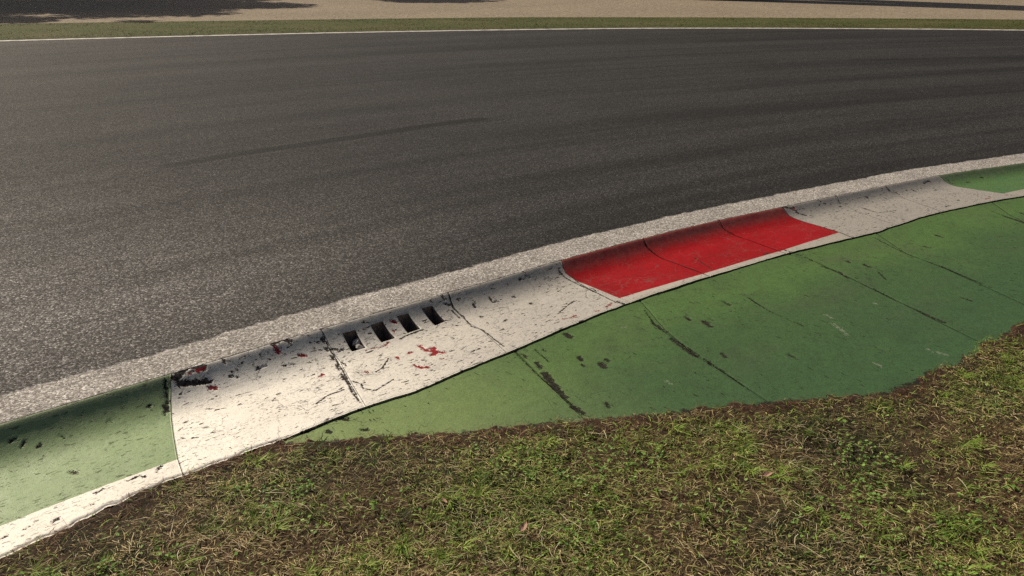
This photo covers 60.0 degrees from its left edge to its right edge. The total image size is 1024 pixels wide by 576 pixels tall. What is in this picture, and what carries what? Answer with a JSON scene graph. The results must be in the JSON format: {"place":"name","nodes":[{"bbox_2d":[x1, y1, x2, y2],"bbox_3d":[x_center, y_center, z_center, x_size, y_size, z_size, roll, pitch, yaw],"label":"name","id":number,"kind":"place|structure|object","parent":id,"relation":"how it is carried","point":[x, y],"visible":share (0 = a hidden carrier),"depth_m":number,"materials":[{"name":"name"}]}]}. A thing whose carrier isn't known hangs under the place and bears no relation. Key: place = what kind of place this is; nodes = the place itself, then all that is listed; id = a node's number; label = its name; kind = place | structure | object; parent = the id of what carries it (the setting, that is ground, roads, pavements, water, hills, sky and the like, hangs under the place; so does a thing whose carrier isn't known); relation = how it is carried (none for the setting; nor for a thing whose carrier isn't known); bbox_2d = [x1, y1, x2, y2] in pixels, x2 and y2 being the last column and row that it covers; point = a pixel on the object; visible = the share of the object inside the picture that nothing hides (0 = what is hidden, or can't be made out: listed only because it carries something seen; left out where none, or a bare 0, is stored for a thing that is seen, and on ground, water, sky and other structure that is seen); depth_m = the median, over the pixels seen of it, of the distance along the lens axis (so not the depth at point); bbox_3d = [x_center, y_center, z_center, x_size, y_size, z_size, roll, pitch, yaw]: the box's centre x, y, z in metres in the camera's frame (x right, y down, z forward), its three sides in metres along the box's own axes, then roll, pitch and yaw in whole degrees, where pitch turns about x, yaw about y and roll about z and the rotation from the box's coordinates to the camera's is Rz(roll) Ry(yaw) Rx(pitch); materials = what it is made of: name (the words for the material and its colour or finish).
{"place":"outdoors","nodes":[
{"label":"outdoors","id":0,"kind":"place"},
{"bbox_2d":[0,27,1023,423],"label":"track","id":1,"kind":"structure","parent":0,"point":[174,203],"depth_m":6.03,"materials":[{"name":"grey asphalt"}]},
{"bbox_2d":[0,28,1023,40],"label":"track line","id":2,"kind":"object","parent":1,"relation":"on","point":[489,29],"visible":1,"depth_m":15.66,"materials":[{"name":"paint"}]},
{"bbox_2d":[0,322,1023,575],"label":"infield ground","id":3,"kind":"structure","parent":0,"point":[724,415],"depth_m":2.44,"materials":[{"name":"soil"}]},
{"bbox_2d":[0,374,182,557],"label":"kerb block","id":4,"kind":"structure","parent":3,"relation":"on","point":[72,462],"depth_m":2.59,"materials":[{"name":"green paint"}]},
{"bbox_2d":[171,329,364,476],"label":"kerb block","id":5,"kind":"structure","parent":3,"relation":"on","point":[265,396],"depth_m":2.92,"materials":[{"name":"white paint"}]},
{"bbox_2d":[321,293,505,408],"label":"kerb block","id":6,"kind":"structure","parent":3,"relation":"on","point":[411,348],"depth_m":3.28,"materials":[{"name":"white paint"}]},
{"bbox_2d":[352,338,360,346],"bbox_3d":[-0.581,0.203,3.321,0.030,0.022,0.048,4,32,23],"label":"stone","id":7,"kind":"object","parent":6,"relation":"in","point":[356,341],"visible":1,"depth_m":3.31,"materials":[{"name":"grey stone"}]},
{"bbox_2d":[356,344,363,349],"bbox_3d":[-0.565,0.225,3.297,0.040,0.020,0.027,43,46,11],"label":"stone","id":8,"kind":"object","parent":6,"relation":"in","point":[358,346],"visible":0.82,"depth_m":3.29,"materials":[{"name":"grey stone"}]},
{"bbox_2d":[282,352,584,444],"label":"apron slab","id":9,"kind":"structure","parent":3,"relation":"on","point":[513,389],"depth_m":2.89,"materials":[{"name":"paint"}]},
{"bbox_2d":[20,372,1023,575],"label":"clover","id":10,"kind":"object","parent":3,"relation":"on","point":[616,523],"visible":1,"depth_m":2.40,"materials":[{"name":"green plant"}]},
{"bbox_2d":[519,521,526,531],"bbox_3d":[0.029,0.609,2.262,0.017,0.008,0.040,18,34,14],"label":"dry leaf","id":11,"kind":"object","parent":3,"relation":"on","point":[523,526],"visible":1,"depth_m":2.26,"materials":[{"name":"brown plant"}]},
{"bbox_2d":[448,261,629,354],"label":"kerb block","id":12,"kind":"structure","parent":3,"relation":"on","point":[509,314],"depth_m":3.65,"materials":[{"name":"white paint"}]},
{"bbox_2d":[561,239,708,303],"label":"kerb block","id":13,"kind":"structure","parent":3,"relation":"on","point":[634,271],"depth_m":4.01,"materials":[{"name":"red paint"}]},
{"bbox_2d":[516,302,770,429],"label":"apron slab","id":14,"kind":"structure","parent":3,"relation":"on","point":[629,359],"depth_m":3.14,"materials":[{"name":"paint"}]},
{"bbox_2d":[643,221,784,277],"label":"kerb block","id":15,"kind":"structure","parent":3,"relation":"on","point":[712,249],"depth_m":4.31,"materials":[{"name":"red paint"}]},
{"bbox_2d":[762,472,772,476],"bbox_3d":[0.721,0.526,2.505,0.036,0.007,0.015,-14,35,-13],"label":"dry leaf","id":16,"kind":"object","parent":3,"relation":"on","point":[766,474],"visible":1,"depth_m":2.51,"materials":[{"name":"brown plant"}]},
{"bbox_2d":[719,207,851,254],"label":"kerb block","id":17,"kind":"structure","parent":3,"relation":"on","point":[779,230],"depth_m":4.58,"materials":[{"name":"red paint"}]},
{"bbox_2d":[639,255,995,414],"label":"apron slab","id":18,"kind":"structure","parent":3,"relation":"on","point":[784,328],"depth_m":3.44,"materials":[{"name":"paint"}]},
{"bbox_2d":[782,196,896,238],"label":"kerb block","id":19,"kind":"structure","parent":3,"relation":"on","point":[833,213],"depth_m":4.81,"materials":[{"name":"white paint"}]},
{"bbox_2d":[836,186,940,226],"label":"kerb block","id":20,"kind":"structure","parent":3,"relation":"on","point":[883,203],"depth_m":5.03,"materials":[{"name":"white paint"}]},
{"bbox_2d":[789,234,1023,357],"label":"apron slab","id":21,"kind":"structure","parent":3,"relation":"on","point":[954,301],"depth_m":3.90,"materials":[{"name":"paint"}]},
{"bbox_2d":[877,203,1023,304],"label":"apron slab","id":22,"kind":"structure","parent":3,"relation":"on","point":[982,244],"depth_m":4.43,"materials":[{"name":"paint"}]},
{"bbox_2d":[886,176,1017,213],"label":"kerb block","id":23,"kind":"structure","parent":3,"relation":"on","point":[938,193],"depth_m":5.25,"materials":[{"name":"white paint"}]},
{"bbox_2d":[940,163,1023,197],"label":"kerb block","id":24,"kind":"structure","parent":3,"relation":"on","point":[1008,179],"depth_m":5.56,"materials":[{"name":"green paint"}]},
{"bbox_2d":[992,197,1023,221],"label":"apron slab","id":25,"kind":"structure","parent":3,"relation":"on","point":[1014,208],"depth_m":5.05,"materials":[{"name":"paint"}]},
{"bbox_2d":[0,0,1023,23],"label":"gravel bed","id":26,"kind":"object","parent":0,"point":[46,11],"visible":0.98,"depth_m":21.32,"materials":[{"name":"beige gravel"}]},
{"bbox_2d":[0,17,1023,39],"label":"grass verge","id":27,"kind":"object","parent":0,"point":[102,27],"depth_m":16.62,"materials":[{"name":"green plant"}]}
]}

